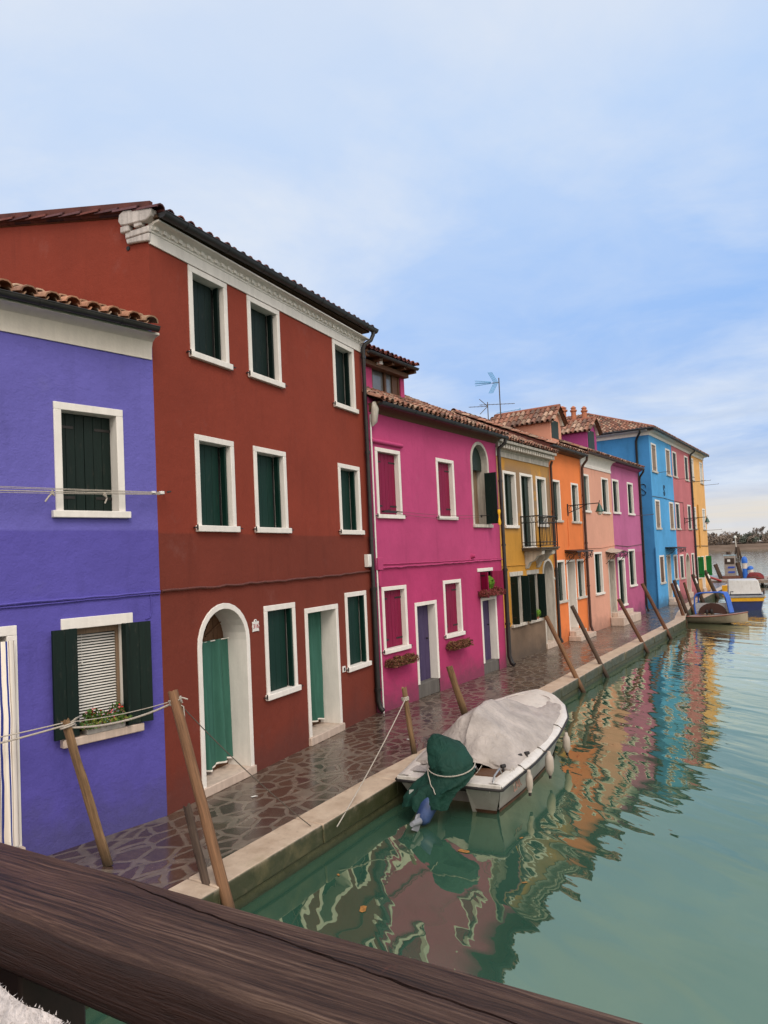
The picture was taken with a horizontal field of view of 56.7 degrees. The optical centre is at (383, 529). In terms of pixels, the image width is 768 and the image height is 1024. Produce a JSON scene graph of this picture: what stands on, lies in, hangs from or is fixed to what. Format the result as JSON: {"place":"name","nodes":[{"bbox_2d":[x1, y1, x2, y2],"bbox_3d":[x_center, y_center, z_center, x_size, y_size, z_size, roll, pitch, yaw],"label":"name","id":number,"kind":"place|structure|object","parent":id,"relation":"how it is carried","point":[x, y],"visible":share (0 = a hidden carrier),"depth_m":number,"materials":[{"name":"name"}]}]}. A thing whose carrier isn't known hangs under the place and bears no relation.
{"place":"outdoors","nodes":[
{"label":"outdoors","id":0,"kind":"place"},
{"bbox_2d":[0,0,767,541],"label":"sky","id":1,"kind":"structure","parent":0,"point":[565,202],"materials":[{"name":"blue"}]},
{"bbox_2d":[49,575,726,889],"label":"quay pavement","id":2,"kind":"structure","parent":0,"point":[159,852],"depth_m":10.66,"materials":[{"name":"stone"}]},
{"bbox_2d":[0,278,166,855],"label":"house","id":3,"kind":"structure","parent":2,"relation":"on","point":[80,615],"depth_m":8.56,"materials":[{"name":"purple paint"}]},
{"bbox_2d":[0,640,18,846],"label":"door curtain","id":4,"kind":"object","parent":3,"relation":"attached to","point":[9,822],"depth_m":7.74,"materials":[{"name":"fabric"}]},
{"bbox_2d":[0,625,25,849],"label":"door","id":5,"kind":"structure","parent":3,"relation":"in","point":[7,633],"depth_m":7.87,"materials":[{"name":"white wood"}]},
{"bbox_2d":[0,486,170,503],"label":"clothes line","id":6,"kind":"object","parent":3,"relation":"attached to","point":[118,492],"visible":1,"depth_m":8.44,"materials":[{"name":"white metal"}]},
{"bbox_2d":[51,401,130,517],"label":"window","id":7,"kind":"structure","parent":3,"relation":"in","point":[89,441],"depth_m":8.81,"materials":[{"name":"green wood"}]},
{"bbox_2d":[51,613,153,748],"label":"window","id":8,"kind":"structure","parent":3,"relation":"in","point":[100,661],"depth_m":8.76,"materials":[{"name":"green wood"}]},
{"bbox_2d":[80,701,132,734],"bbox_3d":[-3.377,2.265,8.591,0.283,0.320,0.666,-5,-3,42],"label":"flower trough","id":9,"kind":"object","parent":3,"relation":"on","point":[92,715],"visible":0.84,"depth_m":8.54,"materials":[{"name":"green plant"}]},
{"bbox_2d":[61,718,112,866],"bbox_3d":[-3.239,2.852,7.743,0.171,1.649,0.090,-18,-3,33],"label":"mooring post","id":10,"kind":"object","parent":2,"relation":"on","point":[95,823],"visible":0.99,"depth_m":7.70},
{"bbox_2d":[0,722,62,737],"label":"rope","id":11,"kind":"object","parent":10,"relation":"attached to","point":[31,730],"visible":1,"depth_m":7.63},
{"bbox_2d":[0,716,79,743],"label":"rope","id":12,"kind":"object","parent":10,"relation":"attached to","point":[62,727],"visible":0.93,"depth_m":7.69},
{"bbox_2d":[70,702,168,721],"bbox_3d":[-2.855,1.972,7.722,1.188,0.210,0.010,-3,-2,5],"label":"rope","id":13,"kind":"object","parent":10,"relation":"attached to","point":[121,714],"visible":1,"depth_m":7.72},
{"bbox_2d":[0,201,384,815],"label":"house","id":14,"kind":"structure","parent":2,"relation":"on","point":[264,510],"depth_m":10.99,"materials":[{"name":"red paint"}]},
{"bbox_2d":[186,265,235,370],"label":"window","id":15,"kind":"structure","parent":14,"relation":"in","point":[207,295],"depth_m":10.68,"materials":[{"name":"green wood"}]},
{"bbox_2d":[202,637,233,771],"bbox_3d":[-2.581,2.595,10.514,0.160,1.890,1.040,-4,-2,26],"label":"door curtain","id":16,"kind":"object","parent":14,"relation":"attached to","point":[217,702],"depth_m":10.68,"materials":[{"name":"green fabric"}]},
{"bbox_2d":[193,434,242,532],"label":"window","id":17,"kind":"structure","parent":14,"relation":"in","point":[214,457],"depth_m":10.62,"materials":[{"name":"green wood"}]},
{"bbox_2d":[197,603,256,797],"bbox_3d":[-2.492,2.404,10.469,0.518,2.640,1.220,-4,-2,26],"label":"door","id":18,"kind":"structure","parent":14,"relation":"in","point":[224,620],"depth_m":10.84,"materials":[{"name":"white stone"}]},
{"bbox_2d":[252,619,258,631],"bbox_3d":[-2.002,1.492,11.092,0.018,0.194,0.180,-4,-2,26],"label":"house number plate","id":19,"kind":"object","parent":14,"relation":"attached to","point":[255,625],"visible":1,"depth_m":11.08,"materials":[{"name":"white ceramic"}]},
{"bbox_2d":[246,295,286,388],"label":"window","id":20,"kind":"structure","parent":14,"relation":"in","point":[263,321],"depth_m":11.97,"materials":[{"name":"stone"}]},
{"bbox_2d":[253,446,293,533],"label":"window","id":21,"kind":"structure","parent":14,"relation":"in","point":[269,465],"depth_m":11.91,"materials":[{"name":"green wood"}]},
{"bbox_2d":[263,602,303,700],"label":"window","id":22,"kind":"structure","parent":14,"relation":"in","point":[281,665],"depth_m":11.80,"materials":[{"name":"green wood"}]},
{"bbox_2d":[308,611,324,721],"bbox_3d":[-1.360,2.535,13.014,0.160,2.067,1.022,-4,-2,26],"label":"door curtain","id":23,"kind":"object","parent":14,"relation":"attached to","point":[315,653],"depth_m":13.26,"materials":[{"name":"green fabric"}]},
{"bbox_2d":[304,604,344,745],"bbox_3d":[-1.271,2.581,12.963,0.528,2.370,1.200,-4,-2,26],"label":"door","id":24,"kind":"structure","parent":14,"relation":"in","point":[333,724],"depth_m":13.34,"materials":[{"name":"white stone"}]},
{"bbox_2d":[332,339,359,413],"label":"window","id":25,"kind":"structure","parent":14,"relation":"in","point":[342,355],"depth_m":14.46,"materials":[{"name":"stone"}]},
{"bbox_2d":[337,463,364,534],"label":"window","id":26,"kind":"structure","parent":14,"relation":"in","point":[348,475],"depth_m":14.40,"materials":[{"name":"green wood"}]},
{"bbox_2d":[344,590,372,672],"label":"window","id":27,"kind":"structure","parent":14,"relation":"in","point":[355,602],"depth_m":14.22,"materials":[{"name":"green wood"}]},
{"bbox_2d":[361,344,515,712],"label":"house","id":28,"kind":"structure","parent":2,"relation":"on","point":[433,573],"depth_m":16.93,"materials":[{"name":"pink paint"}]},
{"bbox_2d":[374,447,406,518],"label":"window","id":29,"kind":"structure","parent":28,"relation":"in","point":[387,461],"depth_m":15.50,"materials":[{"name":"pink wood"}]},
{"bbox_2d":[381,585,412,654],"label":"window","id":30,"kind":"structure","parent":28,"relation":"in","point":[394,598],"depth_m":15.39,"materials":[{"name":"pink wood"}]},
{"bbox_2d":[384,652,419,667],"bbox_3d":[0.391,2.757,15.127,0.331,0.247,1.027,-4,-3,34],"label":"flower box","id":31,"kind":"object","parent":28,"relation":"attached to","point":[396,661],"visible":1,"depth_m":14.98,"materials":[{"name":"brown wood"}]},
{"bbox_2d":[414,600,439,698],"bbox_3d":[0.907,2.727,16.388,0.262,2.150,1.020,-4,-3,34],"label":"door","id":32,"kind":"structure","parent":28,"relation":"in","point":[426,621],"depth_m":16.63,"materials":[{"name":"paint"}]},
{"bbox_2d":[381,509,489,518],"bbox_3d":[1.474,-0.354,16.855,0.468,0.154,5.510,-4,-3,34],"label":"clothes line","id":33,"kind":"object","parent":28,"relation":"attached to","point":[387,511],"visible":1,"depth_m":16.19,"materials":[{"name":"black metal"}]},
{"bbox_2d":[435,458,458,519],"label":"window","id":34,"kind":"structure","parent":28,"relation":"in","point":[445,481],"depth_m":17.65,"materials":[{"name":"pink wood"}]},
{"bbox_2d":[443,579,466,638],"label":"window","id":35,"kind":"structure","parent":28,"relation":"in","point":[452,595],"depth_m":17.59,"materials":[{"name":"pink wood"}]},
{"bbox_2d":[446,637,473,650],"bbox_3d":[1.849,2.758,17.304,0.324,0.261,0.988,-4,-3,34],"label":"flower box","id":36,"kind":"object","parent":28,"relation":"attached to","point":[461,643],"visible":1,"depth_m":17.10,"materials":[{"name":"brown wood"}]},
{"bbox_2d":[470,442,497,527],"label":"window","id":37,"kind":"structure","parent":28,"relation":"in","point":[483,483],"depth_m":19.30,"materials":[{"name":"green wood"}]},
{"bbox_2d":[481,596,498,673],"bbox_3d":[2.753,2.816,19.141,0.262,2.020,0.990,-4,-3,34],"label":"door","id":38,"kind":"structure","parent":28,"relation":"in","point":[489,619],"depth_m":19.41,"materials":[{"name":"paint"}]},
{"bbox_2d":[477,567,503,597],"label":"window","id":39,"kind":"structure","parent":28,"relation":"in","point":[497,576],"depth_m":19.16,"materials":[{"name":"pink wood"}]},
{"bbox_2d":[478,586,506,596],"bbox_3d":[2.883,1.634,18.955,0.353,0.257,1.231,-4,-3,34],"label":"flower box","id":40,"kind":"object","parent":28,"relation":"attached to","point":[494,591],"visible":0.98,"depth_m":18.72,"materials":[{"name":"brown wood"}]},
{"bbox_2d":[488,576,494,588],"bbox_3d":[2.769,1.431,18.879,0.358,0.424,0.371,-4,-3,34],"label":"potted bush","id":41,"kind":"object","parent":40,"relation":"on","point":[491,581],"visible":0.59,"depth_m":18.79,"materials":[{"name":"green plant"}]},
{"bbox_2d":[497,509,500,524],"bbox_3d":[3.088,-0.336,19.041,0.078,0.416,0.130,-4,-3,34],"label":"peg bag","id":42,"kind":"object","parent":28,"relation":"hanging from","point":[499,519],"visible":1,"depth_m":19.01,"materials":[{"name":"yellow fabric"}]},
{"bbox_2d":[446,666,467,714],"bbox_3d":[1.480,3.281,14.003,0.161,1.253,0.081,-19,-2,33],"label":"mooring post","id":43,"kind":"object","parent":2,"relation":"on","point":[457,692],"visible":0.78,"depth_m":13.97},
{"bbox_2d":[490,416,640,630],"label":"house","id":44,"kind":"structure","parent":2,"relation":"on","point":[581,433],"depth_m":28.83,"materials":[{"name":"pink paint"}]},
{"bbox_2d":[584,474,591,512],"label":"window","id":45,"kind":"structure","parent":44,"relation":"in","point":[586,477],"depth_m":27.59,"materials":[{"name":"white glass"}]},
{"bbox_2d":[593,552,605,595],"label":"window","id":46,"kind":"structure","parent":44,"relation":"in","point":[598,565],"depth_m":28.28,"materials":[{"name":"white glass"}]},
{"bbox_2d":[601,477,610,513],"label":"window","id":47,"kind":"structure","parent":44,"relation":"in","point":[604,481],"depth_m":29.63,"materials":[{"name":"white glass"}]},
{"bbox_2d":[608,559,616,616],"bbox_3d":[9.314,2.590,29.625,0.468,2.700,0.950,-4,-3,34],"label":"door","id":48,"kind":"structure","parent":44,"relation":"in","point":[611,564],"depth_m":29.87,"materials":[{"name":"beige wood"}]},
{"bbox_2d":[561,406,685,608],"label":"house","id":49,"kind":"structure","parent":2,"relation":"on","point":[648,446],"depth_m":37.13,"materials":[{"name":"blue paint"}]},
{"bbox_2d":[651,443,658,473],"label":"window","id":50,"kind":"structure","parent":49,"relation":"in","point":[653,446],"depth_m":37.06,"materials":[{"name":"white glass"}]},
{"bbox_2d":[655,499,662,529],"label":"window","id":51,"kind":"structure","parent":49,"relation":"in","point":[657,502],"depth_m":37.05,"materials":[{"name":"white glass"}]},
{"bbox_2d":[659,555,666,584],"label":"window","id":52,"kind":"structure","parent":49,"relation":"in","point":[661,557],"depth_m":37.11,"materials":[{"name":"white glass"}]},
{"bbox_2d":[665,448,671,476],"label":"window","id":53,"kind":"structure","parent":49,"relation":"in","point":[667,452],"depth_m":39.77,"materials":[{"name":"white glass"}]},
{"bbox_2d":[666,555,672,597],"bbox_3d":[15.214,2.688,38.442,0.468,2.660,0.970,-4,-3,34],"label":"door","id":54,"kind":"structure","parent":49,"relation":"in","point":[668,558],"depth_m":38.67,"materials":[{"name":"beige wood"}]},
{"bbox_2d":[669,502,675,529],"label":"window","id":55,"kind":"structure","parent":49,"relation":"in","point":[671,508],"depth_m":39.78,"materials":[{"name":"white glass"}]},
{"bbox_2d":[673,554,679,579],"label":"window","id":56,"kind":"structure","parent":49,"relation":"in","point":[674,556],"depth_m":39.88,"materials":[{"name":"white glass"}]},
{"bbox_2d":[610,457,653,614],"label":"house","id":57,"kind":"structure","parent":2,"relation":"on","point":[627,508],"depth_m":32.11,"materials":[{"name":"pink paint"}]},
{"bbox_2d":[611,479,621,513],"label":"window","id":58,"kind":"structure","parent":57,"relation":"in","point":[615,485],"depth_m":30.88,"materials":[{"name":"white glass"}]},
{"bbox_2d":[617,557,628,605],"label":"door","id":59,"kind":"structure","parent":57,"relation":"in","point":[621,564],"depth_m":30.98,"materials":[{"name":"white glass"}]},
{"bbox_2d":[627,482,635,515],"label":"window","id":60,"kind":"structure","parent":57,"relation":"in","point":[630,498],"depth_m":32.89,"materials":[{"name":"white glass"}]},
{"bbox_2d":[628,549,637,586],"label":"window","id":61,"kind":"structure","parent":57,"relation":"in","point":[631,552],"depth_m":32.43,"materials":[{"name":"white glass"}]},
{"bbox_2d":[85,593,721,1009],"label":"quay wall","id":62,"kind":"structure","parent":0,"point":[293,867],"depth_m":8.83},
{"bbox_2d":[168,584,726,904],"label":"quay curb","id":63,"kind":"structure","parent":62,"relation":"on","point":[252,865],"depth_m":8.81,"materials":[{"name":"stone"}]},
{"bbox_2d":[183,803,209,885],"bbox_3d":[-1.620,3.861,6.893,0.132,2.682,0.068,-46,-42,17],"label":"mooring post","id":64,"kind":"object","parent":63,"relation":"on","point":[197,851],"visible":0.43,"depth_m":7.40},
{"bbox_2d":[402,687,416,754],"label":"mooring post","id":65,"kind":"object","parent":63,"relation":"on","point":[409,726],"visible":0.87,"depth_m":11.52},
{"bbox_2d":[336,696,408,826],"bbox_3d":[-0.134,3.184,10.203,0.132,1.025,3.013,-3,-2,20],"label":"rope","id":66,"kind":"object","parent":65,"relation":"attached to","point":[404,698],"visible":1,"depth_m":10.19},
{"bbox_2d":[85,549,767,1023],"bbox_3d":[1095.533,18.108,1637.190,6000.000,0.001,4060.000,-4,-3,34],"label":"canal water","id":67,"kind":"structure","parent":0,"point":[625,875],"depth_m":8.03,"materials":[{"name":"liquid"}]},
{"bbox_2d":[168,689,234,907],"bbox_3d":[-1.720,3.255,7.201,0.118,3.380,0.114,-30,-19,29],"label":"mooring post","id":68,"kind":"object","parent":67,"relation":"in","point":[219,871],"visible":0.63,"depth_m":7.30,"materials":[{"name":"wood"}]},
{"bbox_2d":[72,696,187,728],"bbox_3d":[-2.768,1.981,7.698,1.362,0.320,0.154,-3,-2,2],"label":"rope","id":69,"kind":"object","parent":68,"relation":"attached to","point":[132,718],"visible":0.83,"depth_m":7.70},
{"bbox_2d":[182,707,310,825],"bbox_3d":[-1.516,2.750,8.130,1.669,1.808,0.011,-1,-3,-37],"label":"rope","id":70,"kind":"object","parent":68,"relation":"attached to","point":[244,768],"visible":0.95,"depth_m":8.07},
{"bbox_2d":[395,689,568,831],"bbox_3d":[1.830,3.430,11.672,1.920,1.397,5.999,-4,-2,26],"label":"motor boat","id":71,"kind":"object","parent":67,"relation":"on","point":[503,737],"visible":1,"depth_m":10.20,"materials":[{"name":"white plastic"}]},
{"bbox_2d":[518,764,532,795],"bbox_3d":[1.951,3.529,10.062,0.323,0.422,0.098,-4,-3,36],"label":"boat fender","id":72,"kind":"object","parent":71,"relation":"hanging from","point":[529,782],"visible":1,"depth_m":9.96,"materials":[{"name":"plastic"}]},
{"bbox_2d":[537,747,553,778],"bbox_3d":[2.408,3.544,10.841,0.360,0.462,0.133,-4,-2,26],"label":"boat fender","id":73,"kind":"object","parent":71,"relation":"hanging from","point":[549,763],"visible":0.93,"depth_m":10.75,"materials":[{"name":"plastic"}]},
{"bbox_2d":[553,724,569,755],"bbox_3d":[2.950,3.524,11.948,0.352,0.502,0.129,-4,-2,26],"label":"boat fender","id":74,"kind":"object","parent":71,"relation":"hanging from","point":[566,742],"visible":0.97,"depth_m":11.86,"materials":[{"name":"plastic"}]},
{"bbox_2d":[544,615,585,692],"bbox_3d":[4.705,3.531,17.646,0.122,3.046,0.122,-30,-9,31],"label":"mooring post","id":75,"kind":"object","parent":67,"relation":"in","point":[564,653],"visible":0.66,"depth_m":17.67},
{"bbox_2d":[570,605,609,677],"bbox_3d":[5.869,3.514,19.546,0.118,3.127,0.117,-30,-10,31],"label":"mooring post","id":76,"kind":"object","parent":67,"relation":"in","point":[587,637],"visible":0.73,"depth_m":19.58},
{"bbox_2d":[617,599,649,652],"bbox_3d":[8.536,3.641,23.672,0.128,2.978,0.124,-32,-11,31],"label":"mooring post","id":77,"kind":"object","parent":67,"relation":"in","point":[632,624],"visible":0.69,"depth_m":23.72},
{"bbox_2d":[641,583,672,638],"bbox_3d":[10.525,3.515,26.872,0.141,3.295,0.140,-30,-9,31],"label":"mooring post","id":78,"kind":"object","parent":67,"relation":"in","point":[662,622],"visible":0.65,"depth_m":26.89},
{"bbox_2d":[670,583,687,623],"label":"mooring post","id":79,"kind":"object","parent":67,"relation":"in","point":[677,599],"visible":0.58,"depth_m":31.75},
{"bbox_2d":[673,580,689,615],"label":"mooring post","id":80,"kind":"object","parent":67,"relation":"in","point":[681,599],"visible":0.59,"depth_m":32.69,"materials":[{"name":"brown wood"}]},
{"bbox_2d":[683,582,694,612],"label":"mooring post","id":81,"kind":"object","parent":67,"relation":"in","point":[688,597],"visible":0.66,"depth_m":36.39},
{"bbox_2d":[691,574,704,602],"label":"mooring post","id":82,"kind":"object","parent":67,"relation":"in","point":[697,587],"visible":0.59,"depth_m":39.76,"materials":[{"name":"brown wood"}]},
{"bbox_2d":[704,570,719,597],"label":"mooring post","id":83,"kind":"object","parent":67,"relation":"in","point":[710,582],"visible":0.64,"depth_m":45.33,"materials":[{"name":"brown wood"}]},
{"bbox_2d":[686,591,747,623],"bbox_3d":[14.787,3.484,31.423,1.354,1.503,2.538,-1,-3,-38],"label":"boat","id":84,"kind":"object","parent":67,"relation":"on","point":[713,613],"visible":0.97,"depth_m":31.43,"materials":[{"name":"beige wood"}]},
{"bbox_2d":[713,564,721,578],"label":"mooring post","id":85,"kind":"object","parent":67,"relation":"in","point":[717,569],"visible":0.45,"depth_m":60.28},
{"bbox_2d":[734,536,741,557],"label":"channel marker","id":86,"kind":"object","parent":67,"relation":"in","point":[737,551],"visible":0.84,"depth_m":156.80,"materials":[{"name":"white paint"}]},
{"bbox_2d":[711,576,767,582],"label":"pontoon","id":87,"kind":"object","parent":67,"relation":"on","point":[765,580],"depth_m":57.19,"materials":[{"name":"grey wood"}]},
{"bbox_2d":[722,555,740,578],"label":"fuel pump","id":88,"kind":"object","parent":87,"relation":"on","point":[730,566],"visible":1,"depth_m":59.63,"materials":[{"name":"grey metal"}]},
{"bbox_2d":[741,556,747,577],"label":"striped pole","id":89,"kind":"object","parent":87,"relation":"on","point":[744,561],"visible":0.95,"depth_m":59.10,"materials":[{"name":"blue paint"}]},
{"bbox_2d":[745,572,763,578],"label":"covered bundle","id":90,"kind":"object","parent":87,"relation":"on","point":[756,575],"visible":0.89,"depth_m":56.76,"materials":[{"name":"fabric"}]},
{"bbox_2d":[736,562,742,577],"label":"mooring post","id":91,"kind":"object","parent":67,"relation":"in","point":[739,570],"visible":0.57,"depth_m":59.35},
{"bbox_2d":[722,578,765,609],"bbox_3d":[19.733,3.523,39.109,2.060,1.738,5.483,-4,-2,24],"label":"work boat","id":92,"kind":"object","parent":67,"relation":"on","point":[746,594],"visible":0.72,"depth_m":36.97,"materials":[{"name":"blue paint"}]},
{"bbox_2d":[439,407,563,663],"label":"house","id":93,"kind":"structure","parent":0,"point":[530,539],"depth_m":21.99,"materials":[{"name":"yellow paint"}]},
{"bbox_2d":[502,470,519,527],"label":"window","id":94,"kind":"structure","parent":93,"relation":"in","point":[509,478],"depth_m":21.48,"materials":[{"name":"white glass"}]},
{"bbox_2d":[509,571,530,627],"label":"window","id":95,"kind":"structure","parent":93,"relation":"in","point":[518,595],"depth_m":21.46,"materials":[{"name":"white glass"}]},
{"bbox_2d":[519,473,535,547],"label":"window","id":96,"kind":"structure","parent":93,"relation":"in","point":[526,483],"depth_m":22.58,"materials":[{"name":"white glass"}]},
{"bbox_2d":[521,569,546,623],"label":"window","id":97,"kind":"structure","parent":93,"relation":"in","point":[536,590],"depth_m":22.55,"materials":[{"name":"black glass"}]},
{"bbox_2d":[535,476,548,526],"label":"window","id":98,"kind":"structure","parent":93,"relation":"in","point":[541,498],"depth_m":23.62,"materials":[{"name":"white glass"}]},
{"bbox_2d":[537,559,557,648],"bbox_3d":[5.301,2.419,23.576,0.538,2.930,1.080,-4,-3,34],"label":"door","id":99,"kind":"structure","parent":93,"relation":"in","point":[548,569],"depth_m":23.86,"materials":[{"name":"grey stone"}]},
{"bbox_2d":[451,404,595,642],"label":"house","id":100,"kind":"structure","parent":0,"point":[543,425],"depth_m":25.86,"materials":[{"name":"orange paint"}]},
{"bbox_2d":[476,372,514,417],"bbox_3d":[4.408,-4.984,28.134,1.531,2.546,0.280,-3,-2,0],"label":"tv aerial","id":101,"kind":"object","parent":100,"relation":"on","point":[485,382],"visible":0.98,"depth_m":28.15,"materials":[{"name":"metal"}]},
{"bbox_2d":[553,479,563,522],"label":"window","id":102,"kind":"structure","parent":100,"relation":"in","point":[556,483],"depth_m":24.86,"materials":[{"name":"white glass"}]},
{"bbox_2d":[557,560,568,603],"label":"window","id":103,"kind":"structure","parent":100,"relation":"in","point":[560,563],"depth_m":24.79,"materials":[{"name":"white glass"}]},
{"bbox_2d":[566,559,578,630],"bbox_3d":[6.548,2.493,25.496,0.468,2.820,0.950,-4,-3,34],"label":"door","id":104,"kind":"structure","parent":100,"relation":"in","point":[570,566],"depth_m":25.75,"materials":[{"name":"beige wood"}]},
{"bbox_2d":[570,483,581,523],"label":"window","id":105,"kind":"structure","parent":100,"relation":"in","point":[574,487],"depth_m":26.43,"materials":[{"name":"white glass"}]},
{"bbox_2d":[576,559,587,599],"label":"window","id":106,"kind":"structure","parent":100,"relation":"in","point":[580,566],"depth_m":26.47,"materials":[{"name":"white glass"}]},
{"bbox_2d":[567,500,603,515],"bbox_3d":[7.109,-0.744,25.126,1.300,0.523,0.300,-4,-3,34],"label":"street lamp","id":107,"kind":"object","parent":100,"relation":"attached to","point":[599,510],"visible":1,"depth_m":24.93,"materials":[{"name":"green metal"}]},
{"bbox_2d":[671,438,704,598],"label":"house","id":108,"kind":"structure","parent":0,"point":[681,450],"depth_m":42.74,"materials":[{"name":"pink paint"}]},
{"bbox_2d":[672,451,678,478],"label":"window","id":109,"kind":"structure","parent":108,"relation":"in","point":[674,460],"depth_m":41.21,"materials":[{"name":"white glass"}]},
{"bbox_2d":[675,502,681,529],"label":"window","id":110,"kind":"structure","parent":108,"relation":"in","point":[677,509],"depth_m":41.11,"materials":[{"name":"white glass"}]},
{"bbox_2d":[679,554,685,579],"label":"window","id":111,"kind":"structure","parent":108,"relation":"in","point":[682,571],"depth_m":41.27,"materials":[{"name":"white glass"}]},
{"bbox_2d":[684,456,689,481],"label":"window","id":112,"kind":"structure","parent":108,"relation":"in","point":[685,458],"depth_m":44.01,"materials":[{"name":"white glass"}]},
{"bbox_2d":[687,505,692,529],"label":"window","id":113,"kind":"structure","parent":108,"relation":"in","point":[688,506],"depth_m":43.98,"materials":[{"name":"white glass"}]},
{"bbox_2d":[686,553,693,597],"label":"door","id":114,"kind":"structure","parent":108,"relation":"in","point":[688,573],"depth_m":42.97,"materials":[{"name":"beige wood"}]},
{"bbox_2d":[691,553,695,575],"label":"window","id":115,"kind":"structure","parent":108,"relation":"in","point":[692,554],"depth_m":44.01,"materials":[{"name":"white glass"}]},
{"bbox_2d":[684,517,709,523],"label":"street lamp","id":116,"kind":"object","parent":108,"relation":"attached to","point":[707,521],"visible":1,"depth_m":41.95,"materials":[{"name":"green metal"}]},
{"bbox_2d":[689,448,721,591],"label":"house","id":117,"kind":"structure","parent":0,"point":[698,456],"depth_m":46.90,"materials":[{"name":"yellow paint"}]},
{"bbox_2d":[697,556,704,578],"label":"window","id":118,"kind":"structure","parent":117,"relation":"in","point":[701,573],"depth_m":45.05,"materials":[{"name":"green wood"}]},
{"bbox_2d":[699,462,703,484],"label":"window","id":119,"kind":"structure","parent":117,"relation":"in","point":[700,464],"depth_m":48.12,"materials":[{"name":"white glass"}]},
{"bbox_2d":[701,556,706,591],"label":"door","id":120,"kind":"structure","parent":117,"relation":"in","point":[703,578],"depth_m":46.90,"materials":[{"name":"wood"}]},
{"bbox_2d":[702,508,706,529],"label":"window","id":121,"kind":"structure","parent":117,"relation":"in","point":[703,510],"depth_m":47.98,"materials":[{"name":"white glass"}]},
{"bbox_2d":[705,555,711,575],"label":"window","id":122,"kind":"structure","parent":117,"relation":"in","point":[708,558],"depth_m":47.42,"materials":[{"name":"green wood"}]},
{"bbox_2d":[708,541,767,550],"bbox_3d":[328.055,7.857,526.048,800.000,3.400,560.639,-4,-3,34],"label":"shore","id":123,"kind":"structure","parent":0,"point":[740,545],"depth_m":313.09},
{"bbox_2d":[707,531,767,544],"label":"distant scrub","id":124,"kind":"object","parent":123,"relation":"on","point":[725,537],"visible":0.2,"depth_m":321.88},
{"bbox_2d":[737,530,767,542],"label":"distant evergreen scrub","id":125,"kind":"object","parent":123,"relation":"on","point":[744,537],"visible":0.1,"depth_m":316.36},
{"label":"bridge deck","id":126,"kind":"structure","parent":0,"visible":0},
{"bbox_2d":[0,842,641,1023],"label":"bridge handrail","id":127,"kind":"object","parent":126,"relation":"on","point":[75,939],"visible":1,"depth_m":1.01,"materials":[{"name":"brown wood"}]},
{"bbox_2d":[0,983,69,1023],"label":"fleece cloth","id":128,"kind":"object","parent":127,"relation":"hanging from","point":[13,1010],"visible":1,"depth_m":1.07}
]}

